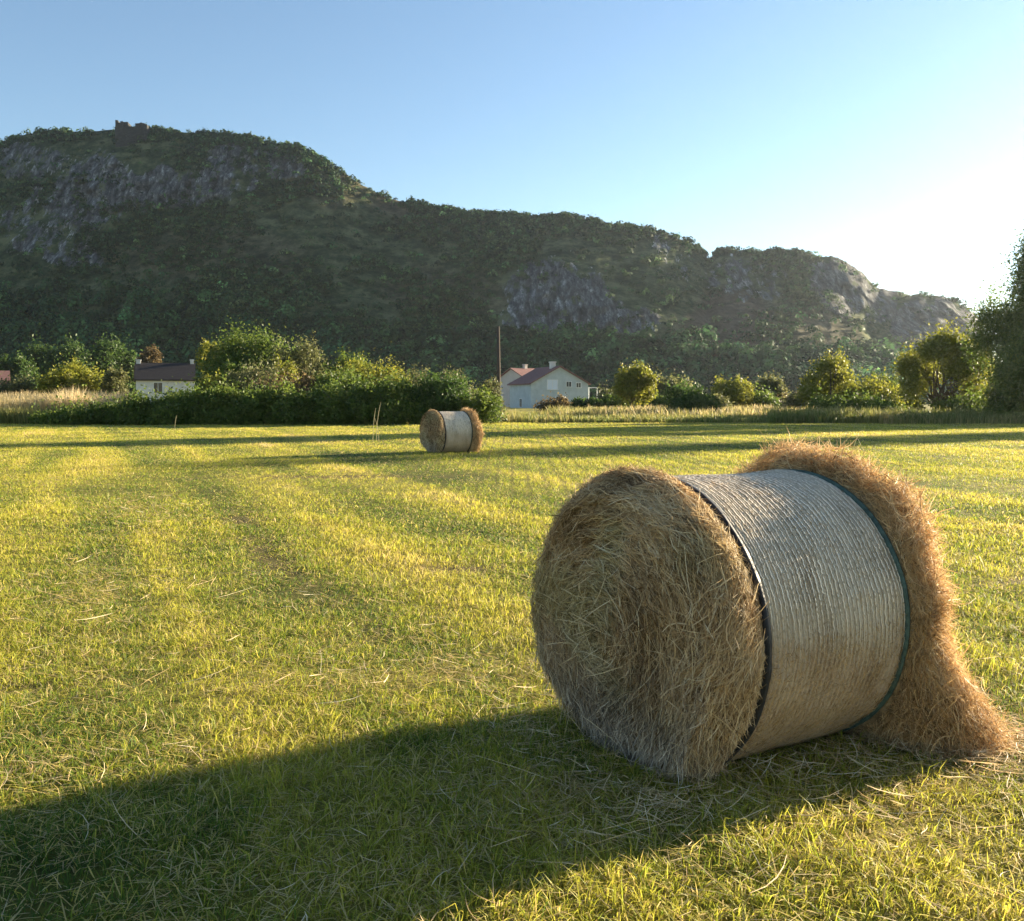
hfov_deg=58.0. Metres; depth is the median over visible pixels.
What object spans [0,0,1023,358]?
sky
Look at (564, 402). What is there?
bush
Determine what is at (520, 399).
door
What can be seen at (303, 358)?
tree
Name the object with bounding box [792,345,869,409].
tree
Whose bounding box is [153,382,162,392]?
window
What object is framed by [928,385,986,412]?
bush
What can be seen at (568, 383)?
window
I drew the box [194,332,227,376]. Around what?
tree
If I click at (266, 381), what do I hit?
bush
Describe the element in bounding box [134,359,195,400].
house
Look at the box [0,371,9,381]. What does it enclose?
house
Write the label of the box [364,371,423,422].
bush
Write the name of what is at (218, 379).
bush
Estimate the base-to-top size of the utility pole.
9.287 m
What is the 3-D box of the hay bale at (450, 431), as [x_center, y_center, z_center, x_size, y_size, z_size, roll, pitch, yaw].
[-1.728,-0.873,25.608,1.644,1.281,1.545,-2,4,-29]
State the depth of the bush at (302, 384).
59.66 m
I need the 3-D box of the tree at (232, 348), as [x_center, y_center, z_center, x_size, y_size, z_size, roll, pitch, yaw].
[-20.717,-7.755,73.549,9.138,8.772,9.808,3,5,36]
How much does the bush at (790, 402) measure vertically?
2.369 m
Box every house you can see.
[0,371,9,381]
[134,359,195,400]
[495,364,534,406]
[507,361,598,407]
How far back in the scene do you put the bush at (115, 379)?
85.19 m
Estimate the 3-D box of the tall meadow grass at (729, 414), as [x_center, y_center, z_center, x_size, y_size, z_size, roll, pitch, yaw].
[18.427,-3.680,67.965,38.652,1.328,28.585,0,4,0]
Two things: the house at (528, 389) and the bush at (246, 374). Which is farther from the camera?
the house at (528, 389)
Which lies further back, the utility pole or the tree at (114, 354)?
the tree at (114, 354)
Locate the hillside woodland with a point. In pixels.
(477, 361)
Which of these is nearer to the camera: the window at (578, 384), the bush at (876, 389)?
the bush at (876, 389)
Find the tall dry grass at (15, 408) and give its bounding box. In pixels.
[0,384,135,423]
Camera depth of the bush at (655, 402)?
81.34 m
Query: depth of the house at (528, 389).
140.00 m
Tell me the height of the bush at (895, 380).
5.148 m
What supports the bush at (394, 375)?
on the ground at (440, 474)
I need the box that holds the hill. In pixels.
[0,129,978,394]
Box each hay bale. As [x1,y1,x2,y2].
[418,407,485,452]
[523,426,1023,788]
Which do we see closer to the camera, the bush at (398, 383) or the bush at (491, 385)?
the bush at (398, 383)
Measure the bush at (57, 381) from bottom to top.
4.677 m
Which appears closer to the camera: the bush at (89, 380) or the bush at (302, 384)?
the bush at (302, 384)
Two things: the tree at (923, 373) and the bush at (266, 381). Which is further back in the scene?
the tree at (923, 373)
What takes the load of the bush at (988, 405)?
on the ground at (440, 474)
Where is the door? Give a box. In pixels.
[519,398,521,407]
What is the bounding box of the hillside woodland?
[0,275,959,403]
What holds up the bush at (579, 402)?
on the ground at (440, 474)
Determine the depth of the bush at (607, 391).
87.49 m
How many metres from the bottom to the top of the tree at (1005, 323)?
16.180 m
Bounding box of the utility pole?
[496,326,500,393]
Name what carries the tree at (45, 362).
on the ground at (440, 474)
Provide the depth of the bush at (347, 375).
60.12 m
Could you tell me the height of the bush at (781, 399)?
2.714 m
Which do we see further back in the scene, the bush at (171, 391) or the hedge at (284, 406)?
the bush at (171, 391)
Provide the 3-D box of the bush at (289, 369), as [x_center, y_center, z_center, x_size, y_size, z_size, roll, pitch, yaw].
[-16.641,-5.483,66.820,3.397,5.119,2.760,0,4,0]
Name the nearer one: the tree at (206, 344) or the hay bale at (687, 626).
the hay bale at (687, 626)
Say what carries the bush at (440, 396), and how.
on the ground at (440, 474)
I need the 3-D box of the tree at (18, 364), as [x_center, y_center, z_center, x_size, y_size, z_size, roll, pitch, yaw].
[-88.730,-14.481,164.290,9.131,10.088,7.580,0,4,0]
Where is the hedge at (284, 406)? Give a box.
[23,360,430,424]
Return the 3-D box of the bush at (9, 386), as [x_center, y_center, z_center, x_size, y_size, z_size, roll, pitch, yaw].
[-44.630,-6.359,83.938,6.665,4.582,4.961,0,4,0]
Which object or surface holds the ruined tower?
on the hill
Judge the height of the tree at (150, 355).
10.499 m
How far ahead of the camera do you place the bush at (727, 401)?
75.54 m
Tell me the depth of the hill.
393.39 m
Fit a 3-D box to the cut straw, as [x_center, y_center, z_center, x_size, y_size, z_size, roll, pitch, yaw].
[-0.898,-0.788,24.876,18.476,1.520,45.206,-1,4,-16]
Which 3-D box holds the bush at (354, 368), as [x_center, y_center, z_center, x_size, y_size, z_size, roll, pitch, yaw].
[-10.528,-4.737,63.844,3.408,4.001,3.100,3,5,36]
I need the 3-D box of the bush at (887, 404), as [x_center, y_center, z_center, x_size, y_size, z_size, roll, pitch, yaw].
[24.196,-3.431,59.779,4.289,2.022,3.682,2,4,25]
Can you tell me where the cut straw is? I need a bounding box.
[0,403,1023,920]
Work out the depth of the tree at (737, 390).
83.04 m
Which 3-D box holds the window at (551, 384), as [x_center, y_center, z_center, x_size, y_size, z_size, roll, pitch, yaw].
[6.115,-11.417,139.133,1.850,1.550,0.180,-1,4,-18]
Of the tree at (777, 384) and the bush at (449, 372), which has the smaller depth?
the bush at (449, 372)
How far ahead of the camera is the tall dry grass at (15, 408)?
57.26 m
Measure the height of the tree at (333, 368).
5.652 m
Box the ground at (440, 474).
[0,404,1023,920]
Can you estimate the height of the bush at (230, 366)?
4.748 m
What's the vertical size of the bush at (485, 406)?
2.754 m
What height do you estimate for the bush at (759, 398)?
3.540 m
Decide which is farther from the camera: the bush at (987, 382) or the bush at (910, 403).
the bush at (987, 382)
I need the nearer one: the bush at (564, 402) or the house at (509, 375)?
the bush at (564, 402)
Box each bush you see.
[0,365,48,395]
[33,365,81,395]
[55,352,107,394]
[97,364,130,395]
[160,383,187,399]
[196,367,228,391]
[213,354,246,391]
[222,352,285,393]
[248,370,281,391]
[262,353,301,383]
[273,367,328,397]
[305,351,365,394]
[329,349,409,386]
[340,367,370,384]
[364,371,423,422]
[385,369,416,384]
[397,362,429,398]
[403,356,474,423]
[437,365,480,403]
[452,380,507,423]
[474,375,507,418]
[533,391,574,413]
[570,395,601,408]
[595,380,616,399]
[597,390,639,406]
[627,383,673,407]
[655,368,695,398]
[658,374,727,413]
[711,389,734,408]
[733,377,781,408]
[774,387,798,404]
[779,390,811,408]
[805,387,855,410]
[834,367,909,408]
[836,382,894,409]
[853,393,913,413]
[866,368,899,389]
[882,382,927,411]
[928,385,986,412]
[961,368,994,397]
[976,385,1023,414]
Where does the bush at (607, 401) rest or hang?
on the ground at (440, 474)
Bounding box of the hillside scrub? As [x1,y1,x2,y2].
[0,123,993,369]
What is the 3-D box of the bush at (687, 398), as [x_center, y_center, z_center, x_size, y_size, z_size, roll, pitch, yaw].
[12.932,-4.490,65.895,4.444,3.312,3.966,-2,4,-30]
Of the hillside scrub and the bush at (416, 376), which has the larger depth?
the hillside scrub
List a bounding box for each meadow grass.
[501,402,1023,423]
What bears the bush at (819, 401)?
on the ground at (440, 474)
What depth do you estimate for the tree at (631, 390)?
72.50 m
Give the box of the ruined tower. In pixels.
[115,120,149,146]
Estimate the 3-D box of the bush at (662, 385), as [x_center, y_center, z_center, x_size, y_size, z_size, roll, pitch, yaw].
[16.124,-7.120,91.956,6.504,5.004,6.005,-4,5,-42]
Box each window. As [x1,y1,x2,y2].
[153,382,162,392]
[547,380,557,389]
[566,381,571,386]
[575,382,581,387]
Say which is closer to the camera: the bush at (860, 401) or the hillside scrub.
the bush at (860, 401)
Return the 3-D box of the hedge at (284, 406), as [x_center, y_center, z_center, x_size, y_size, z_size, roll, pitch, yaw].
[-16.340,-3.903,53.460,23.660,3.874,5.273,0,4,4]
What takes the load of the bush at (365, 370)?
on the ground at (440, 474)
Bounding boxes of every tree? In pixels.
[0,350,41,387]
[14,323,95,389]
[71,332,142,393]
[133,343,163,385]
[188,307,321,387]
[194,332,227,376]
[264,330,335,384]
[317,346,373,373]
[609,359,661,407]
[709,373,756,407]
[754,370,789,398]
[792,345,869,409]
[887,311,995,409]
[949,208,1023,414]
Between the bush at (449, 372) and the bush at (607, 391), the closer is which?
the bush at (449, 372)
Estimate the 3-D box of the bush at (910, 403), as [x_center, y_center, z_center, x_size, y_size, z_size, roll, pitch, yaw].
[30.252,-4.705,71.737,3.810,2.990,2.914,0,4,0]

